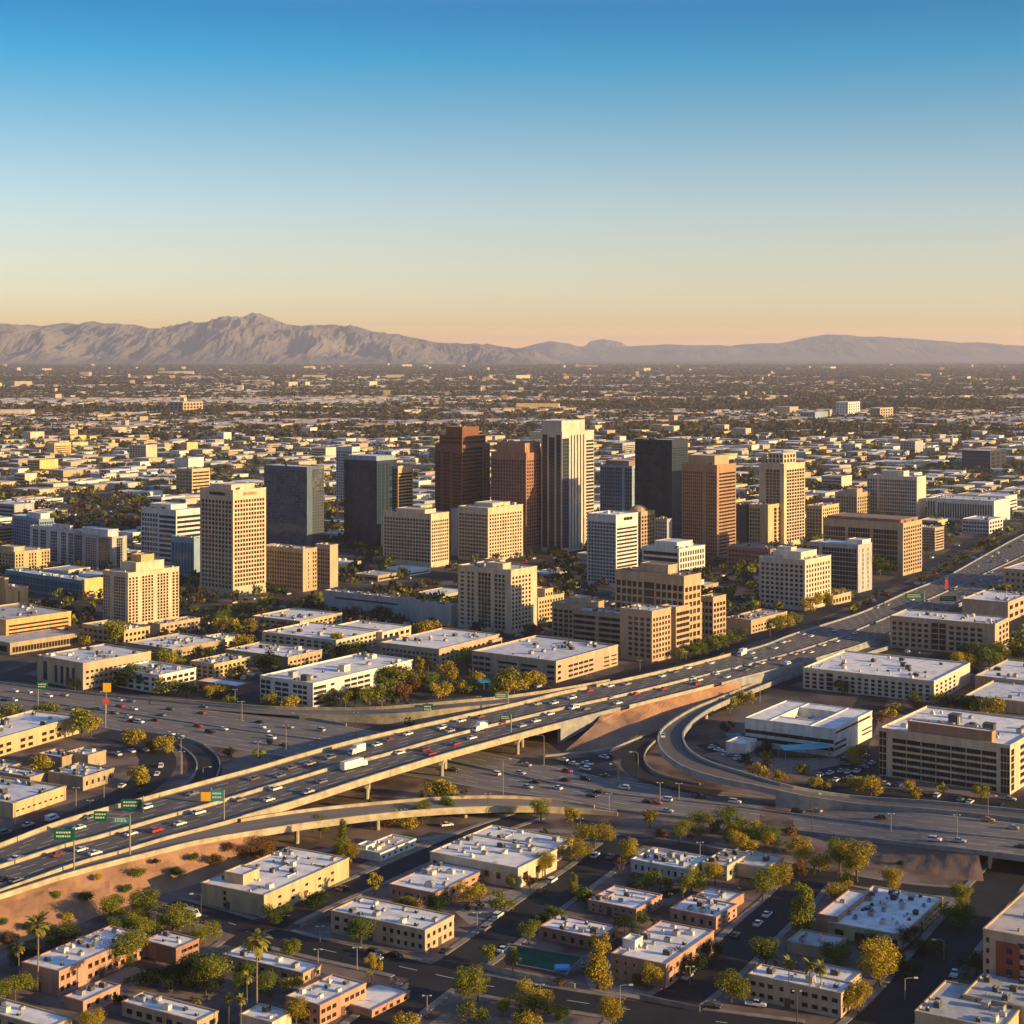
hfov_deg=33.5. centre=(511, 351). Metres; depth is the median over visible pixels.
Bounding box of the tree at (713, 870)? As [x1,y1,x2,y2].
[702,861,725,885]
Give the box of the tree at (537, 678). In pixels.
[530,670,547,688]
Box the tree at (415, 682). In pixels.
[403,675,423,691]
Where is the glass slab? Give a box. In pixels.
[264,463,323,546]
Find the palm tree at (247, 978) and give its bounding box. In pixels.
[241,970,252,1009]
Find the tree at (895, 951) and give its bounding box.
[874,942,904,963]
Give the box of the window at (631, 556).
[617,556,636,560]
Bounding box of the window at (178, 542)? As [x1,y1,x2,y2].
[178,542,179,572]
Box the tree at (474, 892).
[453,879,483,903]
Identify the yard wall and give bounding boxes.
[300,910,330,927]
[480,962,574,987]
[640,994,699,1011]
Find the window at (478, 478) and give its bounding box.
[463,477,481,480]
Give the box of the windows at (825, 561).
[806,561,828,600]
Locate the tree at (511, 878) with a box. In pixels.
[505,873,516,884]
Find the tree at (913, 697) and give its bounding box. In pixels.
[905,691,923,701]
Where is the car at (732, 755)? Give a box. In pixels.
[725,753,734,757]
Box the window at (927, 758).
[922,756,934,761]
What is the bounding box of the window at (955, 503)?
[955,503,956,517]
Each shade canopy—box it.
[476,679,491,688]
[723,733,742,739]
[778,743,829,759]
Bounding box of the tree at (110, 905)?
[97,893,126,918]
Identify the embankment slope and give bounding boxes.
[791,835,983,880]
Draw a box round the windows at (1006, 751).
[1001,748,1009,770]
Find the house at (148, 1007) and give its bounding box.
[121,991,218,1023]
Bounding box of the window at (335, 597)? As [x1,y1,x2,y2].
[335,597,396,604]
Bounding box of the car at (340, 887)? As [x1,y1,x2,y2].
[335,885,348,891]
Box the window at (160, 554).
[159,553,170,556]
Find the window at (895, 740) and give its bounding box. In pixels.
[893,738,905,743]
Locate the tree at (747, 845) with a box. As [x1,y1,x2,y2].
[739,840,759,851]
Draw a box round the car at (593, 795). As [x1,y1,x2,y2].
[586,793,597,797]
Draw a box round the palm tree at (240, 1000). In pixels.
[234,992,246,1023]
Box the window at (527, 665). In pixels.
[522,664,536,667]
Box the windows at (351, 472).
[344,462,392,546]
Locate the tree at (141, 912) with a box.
[133,907,151,922]
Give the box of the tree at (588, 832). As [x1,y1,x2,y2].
[571,821,617,847]
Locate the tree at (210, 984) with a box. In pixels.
[191,972,224,994]
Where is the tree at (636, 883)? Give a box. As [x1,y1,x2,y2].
[625,872,649,889]
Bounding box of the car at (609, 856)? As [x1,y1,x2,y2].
[605,853,614,858]
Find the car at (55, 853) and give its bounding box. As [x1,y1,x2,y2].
[49,851,64,857]
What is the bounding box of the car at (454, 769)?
[447,767,458,771]
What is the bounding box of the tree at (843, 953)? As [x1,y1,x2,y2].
[817,938,855,966]
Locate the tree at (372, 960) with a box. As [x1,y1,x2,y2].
[363,952,383,983]
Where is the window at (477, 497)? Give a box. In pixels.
[463,496,481,499]
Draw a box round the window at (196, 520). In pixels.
[177,519,199,523]
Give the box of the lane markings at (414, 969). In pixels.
[166,905,725,1022]
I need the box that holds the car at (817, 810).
[809,808,822,812]
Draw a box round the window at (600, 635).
[599,634,619,638]
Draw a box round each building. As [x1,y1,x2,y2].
[0,498,37,502]
[0,501,33,515]
[0,516,11,522]
[0,523,11,544]
[0,544,49,568]
[0,603,79,654]
[0,710,78,755]
[0,759,21,766]
[0,765,47,782]
[0,776,65,817]
[10,496,45,498]
[12,511,53,545]
[14,472,36,484]
[18,510,52,513]
[21,925,146,995]
[27,458,57,470]
[31,501,60,507]
[32,497,62,501]
[37,482,67,487]
[37,508,66,513]
[37,643,150,689]
[38,746,105,768]
[39,565,89,572]
[47,441,70,452]
[48,762,113,790]
[63,479,98,485]
[66,568,102,577]
[69,478,108,480]
[79,482,114,490]
[82,619,149,644]
[105,481,142,487]
[112,660,195,693]
[118,526,140,542]
[126,633,224,658]
[127,548,139,556]
[134,543,140,549]
[141,502,199,564]
[146,494,184,501]
[146,930,199,963]
[148,616,199,635]
[169,401,202,410]
[171,535,199,575]
[174,455,203,468]
[176,467,209,492]
[179,492,199,496]
[190,653,249,678]
[203,633,239,646]
[225,642,321,668]
[252,607,341,628]
[260,651,412,706]
[262,620,410,653]
[266,542,337,591]
[285,973,410,1023]
[311,446,335,455]
[324,495,335,501]
[324,519,343,524]
[324,529,343,538]
[330,896,454,952]
[338,558,360,569]
[354,570,397,581]
[356,834,415,861]
[380,627,501,667]
[381,565,430,575]
[383,507,448,567]
[388,861,483,903]
[410,599,457,625]
[413,479,430,488]
[413,488,434,493]
[413,499,434,504]
[418,587,457,600]
[421,483,434,488]
[429,446,434,457]
[451,508,457,555]
[458,500,522,560]
[537,567,566,579]
[537,586,563,623]
[538,914,617,949]
[552,594,603,638]
[576,551,586,559]
[587,885,662,920]
[610,590,614,596]
[610,920,714,988]
[612,441,634,452]
[615,561,725,647]
[620,602,701,662]
[642,538,704,571]
[655,516,671,539]
[669,886,744,929]
[701,579,718,592]
[726,608,786,633]
[726,700,871,756]
[727,542,791,569]
[736,497,745,502]
[736,503,748,542]
[742,499,758,503]
[747,962,862,1018]
[749,501,779,542]
[759,545,830,610]
[800,411,827,417]
[803,650,969,702]
[805,490,836,497]
[806,502,838,536]
[809,537,871,592]
[817,885,943,949]
[821,474,851,489]
[823,512,921,575]
[827,590,850,605]
[867,469,925,518]
[870,407,892,416]
[879,706,1023,794]
[900,440,922,452]
[914,980,1019,1023]
[922,517,947,524]
[922,525,943,550]
[927,494,1009,520]
[929,493,955,496]
[956,492,987,495]
[962,448,1005,469]
[962,515,1002,533]
[962,971,1023,1023]
[977,493,1016,513]
[1003,562,1023,590]
[1004,486,1023,492]
[1017,498,1023,506]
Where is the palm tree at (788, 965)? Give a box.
[781,954,796,980]
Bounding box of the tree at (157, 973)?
[144,963,182,987]
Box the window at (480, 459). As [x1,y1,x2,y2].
[463,458,481,461]
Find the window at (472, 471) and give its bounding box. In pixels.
[463,470,481,473]
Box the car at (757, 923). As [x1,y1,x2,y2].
[752,920,762,926]
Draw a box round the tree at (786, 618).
[777,614,795,626]
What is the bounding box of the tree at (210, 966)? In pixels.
[189,953,234,992]
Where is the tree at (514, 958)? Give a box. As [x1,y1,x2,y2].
[506,946,521,970]
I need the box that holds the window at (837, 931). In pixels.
[835,929,842,934]
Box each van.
[44,813,59,821]
[183,906,200,916]
[568,703,579,709]
[783,661,791,665]
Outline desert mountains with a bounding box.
[0,313,561,364]
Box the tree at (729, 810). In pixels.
[708,803,749,828]
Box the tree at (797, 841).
[785,834,813,851]
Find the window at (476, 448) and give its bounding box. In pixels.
[463,447,481,450]
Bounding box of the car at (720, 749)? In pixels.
[713,747,724,751]
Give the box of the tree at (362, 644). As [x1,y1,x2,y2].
[342,640,369,651]
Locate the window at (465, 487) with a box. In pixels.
[463,485,481,488]
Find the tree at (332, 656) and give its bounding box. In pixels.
[329,653,344,658]
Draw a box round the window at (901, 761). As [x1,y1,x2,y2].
[893,758,905,763]
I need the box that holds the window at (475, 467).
[463,466,481,469]
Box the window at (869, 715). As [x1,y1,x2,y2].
[836,715,869,733]
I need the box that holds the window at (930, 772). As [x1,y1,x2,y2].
[922,769,934,774]
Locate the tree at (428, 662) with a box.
[422,655,433,670]
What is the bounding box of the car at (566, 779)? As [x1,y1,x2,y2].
[559,777,570,781]
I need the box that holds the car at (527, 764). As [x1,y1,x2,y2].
[520,762,531,766]
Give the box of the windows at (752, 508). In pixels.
[752,508,756,540]
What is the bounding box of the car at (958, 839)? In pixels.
[951,837,966,842]
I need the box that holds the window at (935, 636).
[931,634,937,638]
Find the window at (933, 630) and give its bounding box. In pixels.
[931,628,937,632]
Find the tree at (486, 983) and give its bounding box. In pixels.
[466,974,490,1001]
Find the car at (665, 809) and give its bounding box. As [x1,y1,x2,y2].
[660,807,673,812]
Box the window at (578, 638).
[574,636,594,641]
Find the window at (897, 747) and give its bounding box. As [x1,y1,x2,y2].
[893,745,905,750]
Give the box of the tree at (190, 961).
[177,949,222,972]
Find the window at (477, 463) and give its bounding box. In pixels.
[463,462,481,465]
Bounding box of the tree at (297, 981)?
[278,976,305,992]
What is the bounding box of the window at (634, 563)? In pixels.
[617,563,636,567]
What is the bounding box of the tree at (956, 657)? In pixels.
[949,652,964,661]
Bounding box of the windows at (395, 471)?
[393,469,397,492]
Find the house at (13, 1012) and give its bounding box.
[0,997,72,1023]
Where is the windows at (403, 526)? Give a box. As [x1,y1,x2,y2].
[387,517,447,561]
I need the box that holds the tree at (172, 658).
[159,653,188,665]
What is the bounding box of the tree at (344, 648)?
[337,644,362,654]
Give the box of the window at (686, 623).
[677,622,688,627]
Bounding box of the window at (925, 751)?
[922,749,934,754]
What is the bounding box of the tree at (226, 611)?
[210,608,233,621]
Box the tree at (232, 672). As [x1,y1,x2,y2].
[224,664,247,679]
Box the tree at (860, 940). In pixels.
[853,930,888,962]
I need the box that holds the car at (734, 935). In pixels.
[729,931,740,938]
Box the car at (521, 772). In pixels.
[514,770,525,774]
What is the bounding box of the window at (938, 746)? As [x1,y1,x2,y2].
[936,744,949,749]
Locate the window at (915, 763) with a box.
[907,760,920,765]
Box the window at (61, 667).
[60,666,62,683]
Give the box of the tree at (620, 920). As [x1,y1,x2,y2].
[609,913,639,933]
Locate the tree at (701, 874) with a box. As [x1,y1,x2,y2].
[695,868,706,887]
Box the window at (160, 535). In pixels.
[159,534,172,537]
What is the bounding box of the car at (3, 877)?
[0,875,10,881]
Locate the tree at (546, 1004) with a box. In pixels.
[514,992,556,1023]
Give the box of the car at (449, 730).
[445,728,454,732]
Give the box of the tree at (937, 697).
[929,692,946,701]
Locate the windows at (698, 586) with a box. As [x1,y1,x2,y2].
[685,585,724,633]
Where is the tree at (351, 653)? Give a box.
[345,650,362,655]
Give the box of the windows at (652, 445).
[635,441,671,517]
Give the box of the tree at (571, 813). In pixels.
[564,806,579,825]
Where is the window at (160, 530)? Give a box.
[159,529,174,533]
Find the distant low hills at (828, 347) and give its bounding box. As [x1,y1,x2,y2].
[520,334,1023,360]
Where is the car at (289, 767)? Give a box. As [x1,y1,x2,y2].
[285,765,296,769]
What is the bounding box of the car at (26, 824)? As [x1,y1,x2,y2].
[21,822,34,826]
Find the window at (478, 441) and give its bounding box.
[463,440,484,443]
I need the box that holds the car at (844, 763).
[839,761,850,765]
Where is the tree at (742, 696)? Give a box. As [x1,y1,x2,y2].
[733,689,756,704]
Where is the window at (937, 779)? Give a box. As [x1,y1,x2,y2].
[936,778,949,783]
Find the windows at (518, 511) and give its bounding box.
[462,511,520,557]
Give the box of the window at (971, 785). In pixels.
[967,783,980,787]
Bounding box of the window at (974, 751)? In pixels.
[967,748,980,753]
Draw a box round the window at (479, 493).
[463,492,481,495]
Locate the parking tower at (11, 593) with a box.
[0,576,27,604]
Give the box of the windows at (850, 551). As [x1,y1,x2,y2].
[810,546,862,588]
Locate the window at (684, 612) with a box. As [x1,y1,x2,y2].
[677,610,688,615]
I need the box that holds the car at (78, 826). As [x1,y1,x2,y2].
[72,824,85,829]
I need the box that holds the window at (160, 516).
[159,515,174,518]
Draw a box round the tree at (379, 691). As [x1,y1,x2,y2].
[370,683,388,705]
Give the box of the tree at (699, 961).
[672,945,709,974]
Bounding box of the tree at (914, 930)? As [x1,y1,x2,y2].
[893,925,928,951]
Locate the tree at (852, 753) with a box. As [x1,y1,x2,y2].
[844,745,866,763]
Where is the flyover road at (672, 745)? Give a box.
[659,641,1023,817]
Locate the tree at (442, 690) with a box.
[428,681,453,698]
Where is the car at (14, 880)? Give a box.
[8,877,23,883]
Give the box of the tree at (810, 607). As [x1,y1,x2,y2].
[800,596,820,610]
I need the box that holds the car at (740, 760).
[736,758,747,762]
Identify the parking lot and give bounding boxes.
[146,600,445,638]
[420,676,594,699]
[659,882,692,897]
[696,742,744,767]
[731,606,826,635]
[738,872,787,891]
[803,745,1023,808]
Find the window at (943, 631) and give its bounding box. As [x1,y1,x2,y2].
[939,629,945,633]
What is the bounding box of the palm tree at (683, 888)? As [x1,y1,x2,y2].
[680,885,686,892]
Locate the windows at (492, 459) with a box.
[492,459,539,545]
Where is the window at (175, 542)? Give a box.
[175,542,176,565]
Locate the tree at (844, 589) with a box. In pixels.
[836,587,854,598]
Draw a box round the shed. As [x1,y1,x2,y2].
[786,929,846,960]
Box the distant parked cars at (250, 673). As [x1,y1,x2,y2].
[16,479,1012,690]
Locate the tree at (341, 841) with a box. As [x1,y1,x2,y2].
[330,819,350,855]
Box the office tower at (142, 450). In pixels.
[129,444,156,458]
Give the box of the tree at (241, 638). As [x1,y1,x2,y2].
[231,633,255,643]
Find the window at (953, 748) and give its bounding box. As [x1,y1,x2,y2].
[951,746,965,751]
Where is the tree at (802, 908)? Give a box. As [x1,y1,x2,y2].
[788,881,816,932]
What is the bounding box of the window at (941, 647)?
[939,645,945,649]
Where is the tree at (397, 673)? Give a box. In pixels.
[383,663,412,681]
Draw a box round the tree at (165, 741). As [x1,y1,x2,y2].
[152,735,176,752]
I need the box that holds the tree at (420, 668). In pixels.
[414,656,426,675]
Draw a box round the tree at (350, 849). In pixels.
[341,840,360,862]
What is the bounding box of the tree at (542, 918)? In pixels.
[530,911,551,924]
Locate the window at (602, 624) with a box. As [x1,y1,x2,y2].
[599,622,619,626]
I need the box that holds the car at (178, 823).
[173,820,186,825]
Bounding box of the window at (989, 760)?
[982,757,995,762]
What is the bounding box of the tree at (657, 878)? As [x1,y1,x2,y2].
[644,870,675,890]
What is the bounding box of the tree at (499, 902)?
[485,889,516,910]
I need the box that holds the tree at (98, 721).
[85,715,103,736]
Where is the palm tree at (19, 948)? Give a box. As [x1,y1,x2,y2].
[12,942,26,974]
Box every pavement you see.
[147,898,804,1022]
[198,812,544,957]
[339,842,644,1023]
[575,832,956,898]
[601,881,827,1023]
[836,858,1023,1023]
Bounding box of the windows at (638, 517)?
[638,517,639,544]
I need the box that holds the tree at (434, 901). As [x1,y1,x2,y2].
[424,893,449,911]
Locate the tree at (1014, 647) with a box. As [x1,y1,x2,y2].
[1009,642,1022,657]
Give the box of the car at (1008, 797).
[1003,795,1016,800]
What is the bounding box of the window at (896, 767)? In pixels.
[893,765,905,770]
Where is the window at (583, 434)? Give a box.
[583,434,583,544]
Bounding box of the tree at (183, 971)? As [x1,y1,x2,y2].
[162,958,188,986]
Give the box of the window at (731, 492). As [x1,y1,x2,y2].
[719,492,734,495]
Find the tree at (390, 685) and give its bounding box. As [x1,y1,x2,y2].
[381,677,405,703]
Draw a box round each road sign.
[37,682,47,703]
[54,829,74,869]
[94,811,130,855]
[103,683,110,713]
[103,699,108,727]
[113,818,128,822]
[121,796,143,811]
[201,788,211,801]
[211,790,224,820]
[423,704,432,710]
[495,693,508,703]
[500,714,511,731]
[905,593,923,598]
[940,596,955,600]
[945,579,947,588]
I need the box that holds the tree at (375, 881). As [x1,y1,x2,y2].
[367,872,383,894]
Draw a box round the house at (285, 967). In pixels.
[222,945,321,983]
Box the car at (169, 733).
[165,731,174,735]
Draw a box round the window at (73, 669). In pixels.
[72,668,74,682]
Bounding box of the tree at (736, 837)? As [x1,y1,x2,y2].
[727,828,749,848]
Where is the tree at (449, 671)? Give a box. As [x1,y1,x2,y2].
[436,660,458,683]
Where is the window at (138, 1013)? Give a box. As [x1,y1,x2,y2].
[136,1011,141,1016]
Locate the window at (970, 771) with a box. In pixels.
[967,769,980,774]
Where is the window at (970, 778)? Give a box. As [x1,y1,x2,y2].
[967,776,980,781]
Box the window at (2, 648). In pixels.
[0,645,6,651]
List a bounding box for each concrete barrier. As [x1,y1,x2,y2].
[0,678,688,867]
[0,681,346,725]
[0,695,1023,840]
[0,772,237,847]
[0,816,242,892]
[0,832,239,899]
[150,679,609,709]
[178,744,197,785]
[182,736,220,776]
[240,795,594,821]
[299,700,522,724]
[545,728,654,756]
[596,653,731,686]
[617,809,988,855]
[628,684,713,708]
[644,740,699,784]
[696,555,1023,677]
[721,583,1002,684]
[747,534,1023,650]
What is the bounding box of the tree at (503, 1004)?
[496,997,511,1016]
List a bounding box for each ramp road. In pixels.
[2,798,614,892]
[114,729,221,783]
[150,685,605,715]
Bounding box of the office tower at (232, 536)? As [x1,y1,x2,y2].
[200,482,265,595]
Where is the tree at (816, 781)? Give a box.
[808,775,823,788]
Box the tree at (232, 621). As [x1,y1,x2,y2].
[212,616,241,631]
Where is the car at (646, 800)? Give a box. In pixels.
[641,798,650,803]
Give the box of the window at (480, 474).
[463,473,481,476]
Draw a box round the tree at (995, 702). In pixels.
[975,696,1005,713]
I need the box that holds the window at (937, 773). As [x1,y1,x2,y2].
[936,771,949,776]
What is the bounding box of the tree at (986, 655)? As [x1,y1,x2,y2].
[974,648,1003,667]
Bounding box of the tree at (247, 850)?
[235,840,270,859]
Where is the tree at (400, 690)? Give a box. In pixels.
[393,681,411,704]
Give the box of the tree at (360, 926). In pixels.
[344,915,377,945]
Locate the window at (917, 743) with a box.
[907,740,920,745]
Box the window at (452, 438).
[441,437,460,439]
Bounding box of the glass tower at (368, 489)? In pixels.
[344,453,396,547]
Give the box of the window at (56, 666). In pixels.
[55,665,57,682]
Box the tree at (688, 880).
[676,865,710,893]
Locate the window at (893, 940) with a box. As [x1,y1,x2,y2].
[887,938,896,944]
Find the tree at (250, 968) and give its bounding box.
[234,960,258,977]
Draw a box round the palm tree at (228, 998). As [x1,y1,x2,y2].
[223,992,235,1023]
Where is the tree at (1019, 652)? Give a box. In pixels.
[1008,641,1023,659]
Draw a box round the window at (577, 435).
[577,435,577,546]
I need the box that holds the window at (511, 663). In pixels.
[499,661,516,664]
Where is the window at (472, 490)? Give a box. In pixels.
[463,488,481,492]
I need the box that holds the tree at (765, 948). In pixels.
[748,936,780,964]
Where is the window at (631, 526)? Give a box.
[617,526,636,529]
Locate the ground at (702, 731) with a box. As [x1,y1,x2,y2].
[0,361,1023,1023]
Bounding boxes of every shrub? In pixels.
[0,917,8,924]
[0,931,19,943]
[22,921,31,930]
[26,753,54,770]
[51,891,62,898]
[56,920,75,936]
[59,911,73,919]
[77,891,93,900]
[79,635,96,644]
[94,873,101,879]
[112,993,129,1003]
[118,883,132,892]
[121,728,146,744]
[125,764,150,784]
[128,867,147,877]
[140,738,155,749]
[152,858,160,864]
[170,865,187,875]
[189,851,198,860]
[204,854,225,863]
[212,682,231,696]
[222,693,236,702]
[222,747,234,756]
[222,842,235,851]
[246,836,278,857]
[265,739,273,744]
[280,695,300,706]
[302,894,322,907]
[305,889,330,905]
[370,819,396,827]
[391,895,410,904]
[393,808,418,829]
[403,672,426,689]
[404,896,422,907]
[419,777,458,796]
[441,893,452,902]
[471,671,485,678]
[487,682,503,693]
[552,976,563,986]
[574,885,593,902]
[580,960,589,972]
[630,973,647,985]
[640,869,654,884]
[653,829,669,837]
[707,821,719,831]
[719,697,738,707]
[739,751,752,760]
[756,740,774,752]
[781,825,798,835]
[791,763,810,774]
[822,779,833,789]
[845,776,871,790]
[873,710,890,721]
[881,707,897,716]
[888,702,906,712]
[895,860,903,864]
[910,787,922,798]
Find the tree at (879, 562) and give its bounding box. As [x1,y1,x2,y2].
[872,554,897,574]
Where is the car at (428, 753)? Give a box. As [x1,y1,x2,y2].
[425,751,436,755]
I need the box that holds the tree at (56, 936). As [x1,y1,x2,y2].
[43,924,81,950]
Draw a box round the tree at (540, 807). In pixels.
[529,799,550,821]
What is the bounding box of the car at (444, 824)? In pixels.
[440,821,453,826]
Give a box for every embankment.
[0,835,259,949]
[592,682,740,726]
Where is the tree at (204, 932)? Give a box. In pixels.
[188,919,223,943]
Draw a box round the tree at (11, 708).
[0,701,24,717]
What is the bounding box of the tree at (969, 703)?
[958,695,981,710]
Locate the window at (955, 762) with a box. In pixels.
[951,760,965,765]
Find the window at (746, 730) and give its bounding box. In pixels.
[745,729,833,743]
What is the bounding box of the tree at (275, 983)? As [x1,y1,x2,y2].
[266,972,279,987]
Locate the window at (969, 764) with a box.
[967,762,980,767]
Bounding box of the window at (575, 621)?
[574,620,594,624]
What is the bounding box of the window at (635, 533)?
[617,533,636,537]
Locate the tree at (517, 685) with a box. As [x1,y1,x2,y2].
[498,677,529,693]
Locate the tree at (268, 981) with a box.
[249,968,279,997]
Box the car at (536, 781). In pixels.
[529,779,540,783]
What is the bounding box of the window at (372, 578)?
[356,576,376,579]
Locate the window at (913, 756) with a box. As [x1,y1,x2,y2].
[907,754,920,759]
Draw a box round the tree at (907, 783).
[904,779,915,789]
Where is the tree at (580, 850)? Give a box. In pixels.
[557,833,593,861]
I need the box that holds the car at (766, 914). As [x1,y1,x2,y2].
[761,911,772,917]
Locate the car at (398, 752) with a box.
[394,750,405,754]
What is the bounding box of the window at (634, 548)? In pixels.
[617,548,636,552]
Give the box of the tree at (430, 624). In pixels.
[416,618,444,631]
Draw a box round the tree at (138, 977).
[132,968,161,988]
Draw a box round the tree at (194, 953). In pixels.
[178,952,203,970]
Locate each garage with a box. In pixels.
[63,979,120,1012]
[197,677,251,695]
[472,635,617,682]
[572,606,619,646]
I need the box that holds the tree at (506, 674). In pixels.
[490,667,519,692]
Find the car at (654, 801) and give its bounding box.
[649,799,662,804]
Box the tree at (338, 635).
[330,632,343,639]
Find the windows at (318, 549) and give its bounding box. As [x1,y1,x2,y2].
[272,549,328,588]
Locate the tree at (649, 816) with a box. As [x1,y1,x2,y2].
[642,808,657,828]
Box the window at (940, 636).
[939,634,945,638]
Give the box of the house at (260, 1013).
[239,1003,291,1023]
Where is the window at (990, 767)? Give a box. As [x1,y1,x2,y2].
[982,764,995,769]
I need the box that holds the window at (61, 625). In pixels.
[9,625,67,634]
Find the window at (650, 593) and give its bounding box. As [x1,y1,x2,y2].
[644,589,653,596]
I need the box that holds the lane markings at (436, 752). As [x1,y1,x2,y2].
[0,558,1020,883]
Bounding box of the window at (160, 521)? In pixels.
[159,520,174,523]
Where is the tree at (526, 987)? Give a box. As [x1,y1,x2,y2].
[509,977,553,1011]
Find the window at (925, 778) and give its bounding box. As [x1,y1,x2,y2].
[922,776,934,781]
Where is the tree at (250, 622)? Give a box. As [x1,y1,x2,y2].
[242,618,257,631]
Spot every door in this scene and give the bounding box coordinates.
[100,967,103,976]
[311,969,314,979]
[341,1005,344,1015]
[438,936,441,945]
[607,907,611,915]
[784,998,789,1007]
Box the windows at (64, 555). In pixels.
[61,532,72,563]
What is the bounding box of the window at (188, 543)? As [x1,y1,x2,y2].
[188,543,189,573]
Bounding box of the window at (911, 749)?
[907,747,920,752]
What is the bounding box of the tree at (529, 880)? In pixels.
[522,874,537,889]
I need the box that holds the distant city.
[0,363,1023,515]
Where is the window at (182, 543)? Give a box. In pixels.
[182,543,182,572]
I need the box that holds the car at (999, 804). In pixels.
[996,802,1003,806]
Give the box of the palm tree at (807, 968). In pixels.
[802,957,816,985]
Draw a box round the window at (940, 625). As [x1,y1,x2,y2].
[939,623,945,627]
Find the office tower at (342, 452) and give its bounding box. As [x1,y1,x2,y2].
[336,446,359,502]
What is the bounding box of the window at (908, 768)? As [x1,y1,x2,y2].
[907,767,920,772]
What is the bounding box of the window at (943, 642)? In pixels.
[939,640,945,644]
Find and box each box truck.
[348,742,365,755]
[472,720,487,732]
[737,648,746,656]
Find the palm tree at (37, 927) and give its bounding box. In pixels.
[25,911,50,991]
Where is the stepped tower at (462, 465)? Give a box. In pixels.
[435,425,489,547]
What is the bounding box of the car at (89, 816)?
[84,814,93,819]
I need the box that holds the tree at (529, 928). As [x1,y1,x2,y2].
[517,919,541,943]
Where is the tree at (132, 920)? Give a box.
[121,911,156,934]
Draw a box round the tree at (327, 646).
[322,641,350,656]
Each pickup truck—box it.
[7,855,22,861]
[300,788,314,794]
[580,760,593,765]
[691,793,706,798]
[745,998,766,1007]
[949,968,960,978]
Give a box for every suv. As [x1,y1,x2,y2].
[0,828,11,834]
[43,693,52,697]
[134,719,143,723]
[141,803,152,809]
[149,826,162,832]
[192,808,205,814]
[204,728,215,733]
[265,734,276,739]
[270,785,281,790]
[314,727,325,731]
[324,753,335,759]
[366,947,383,955]
[419,746,430,751]
[437,724,446,729]
[489,770,500,775]
[492,911,503,918]
[546,876,557,883]
[567,694,576,699]
[579,765,590,770]
[580,774,591,780]
[590,851,599,857]
[617,784,630,789]
[659,796,672,801]
[728,797,741,803]
[791,807,804,813]
[874,814,887,819]
[927,835,942,841]
[932,792,940,797]
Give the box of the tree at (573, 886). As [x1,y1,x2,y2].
[568,872,578,895]
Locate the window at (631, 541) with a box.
[617,541,636,544]
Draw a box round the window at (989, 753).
[982,750,995,755]
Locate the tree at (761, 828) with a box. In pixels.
[748,822,784,848]
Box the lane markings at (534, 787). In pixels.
[0,697,1023,851]
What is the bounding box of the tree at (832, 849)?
[825,835,850,872]
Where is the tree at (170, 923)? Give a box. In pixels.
[157,912,186,930]
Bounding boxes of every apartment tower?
[30,523,77,564]
[75,526,126,569]
[103,552,178,624]
[458,558,536,633]
[759,451,804,544]
[982,891,1023,979]
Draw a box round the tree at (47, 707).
[31,700,62,712]
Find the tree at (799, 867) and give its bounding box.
[792,857,807,883]
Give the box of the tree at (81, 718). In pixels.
[65,706,95,738]
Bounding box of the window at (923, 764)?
[922,762,934,767]
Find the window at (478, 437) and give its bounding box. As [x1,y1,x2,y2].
[463,436,484,439]
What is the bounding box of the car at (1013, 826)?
[1005,824,1018,829]
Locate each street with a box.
[0,618,200,681]
[0,730,176,841]
[154,900,802,1023]
[179,559,563,612]
[222,813,538,946]
[350,842,641,1023]
[428,675,494,697]
[575,834,1020,900]
[593,520,1015,681]
[612,872,831,1023]
[847,859,1023,1023]
[851,617,1023,750]
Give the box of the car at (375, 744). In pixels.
[371,742,382,746]
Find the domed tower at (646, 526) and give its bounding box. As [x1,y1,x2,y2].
[624,505,654,559]
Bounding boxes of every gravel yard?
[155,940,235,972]
[320,925,462,962]
[357,839,438,870]
[429,1012,566,1023]
[493,968,574,982]
[701,750,839,774]
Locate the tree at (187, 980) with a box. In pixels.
[181,972,196,990]
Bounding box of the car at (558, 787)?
[551,785,562,789]
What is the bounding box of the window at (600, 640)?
[599,639,619,644]
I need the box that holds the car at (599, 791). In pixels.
[592,789,603,793]
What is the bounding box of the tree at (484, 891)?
[471,882,488,900]
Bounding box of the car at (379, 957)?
[366,953,383,960]
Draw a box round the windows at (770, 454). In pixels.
[770,454,803,540]
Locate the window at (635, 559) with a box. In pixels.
[617,559,636,563]
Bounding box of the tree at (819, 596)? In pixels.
[814,592,824,607]
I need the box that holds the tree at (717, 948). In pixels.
[700,937,727,959]
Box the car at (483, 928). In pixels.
[479,924,490,931]
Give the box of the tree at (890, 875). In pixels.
[878,865,903,888]
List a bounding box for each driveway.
[61,965,145,1014]
[456,881,542,924]
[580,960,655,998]
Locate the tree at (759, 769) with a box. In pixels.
[745,761,771,776]
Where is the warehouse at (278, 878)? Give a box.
[200,846,349,915]
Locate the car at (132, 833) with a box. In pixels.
[124,830,137,835]
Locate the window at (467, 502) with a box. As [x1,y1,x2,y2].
[463,500,481,503]
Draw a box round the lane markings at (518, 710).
[0,542,1020,860]
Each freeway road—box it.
[0,535,1023,863]
[0,558,1023,887]
[0,684,1023,837]
[0,698,1023,854]
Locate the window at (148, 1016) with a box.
[146,1013,151,1019]
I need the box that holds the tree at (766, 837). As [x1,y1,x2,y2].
[758,830,776,851]
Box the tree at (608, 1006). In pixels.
[597,994,626,1023]
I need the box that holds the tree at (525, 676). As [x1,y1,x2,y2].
[518,671,533,689]
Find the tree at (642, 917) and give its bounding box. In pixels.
[634,909,649,924]
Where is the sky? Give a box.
[0,0,1023,347]
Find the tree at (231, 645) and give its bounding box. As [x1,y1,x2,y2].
[227,641,239,647]
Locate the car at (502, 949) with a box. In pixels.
[497,945,508,952]
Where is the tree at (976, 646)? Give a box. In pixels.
[970,641,988,656]

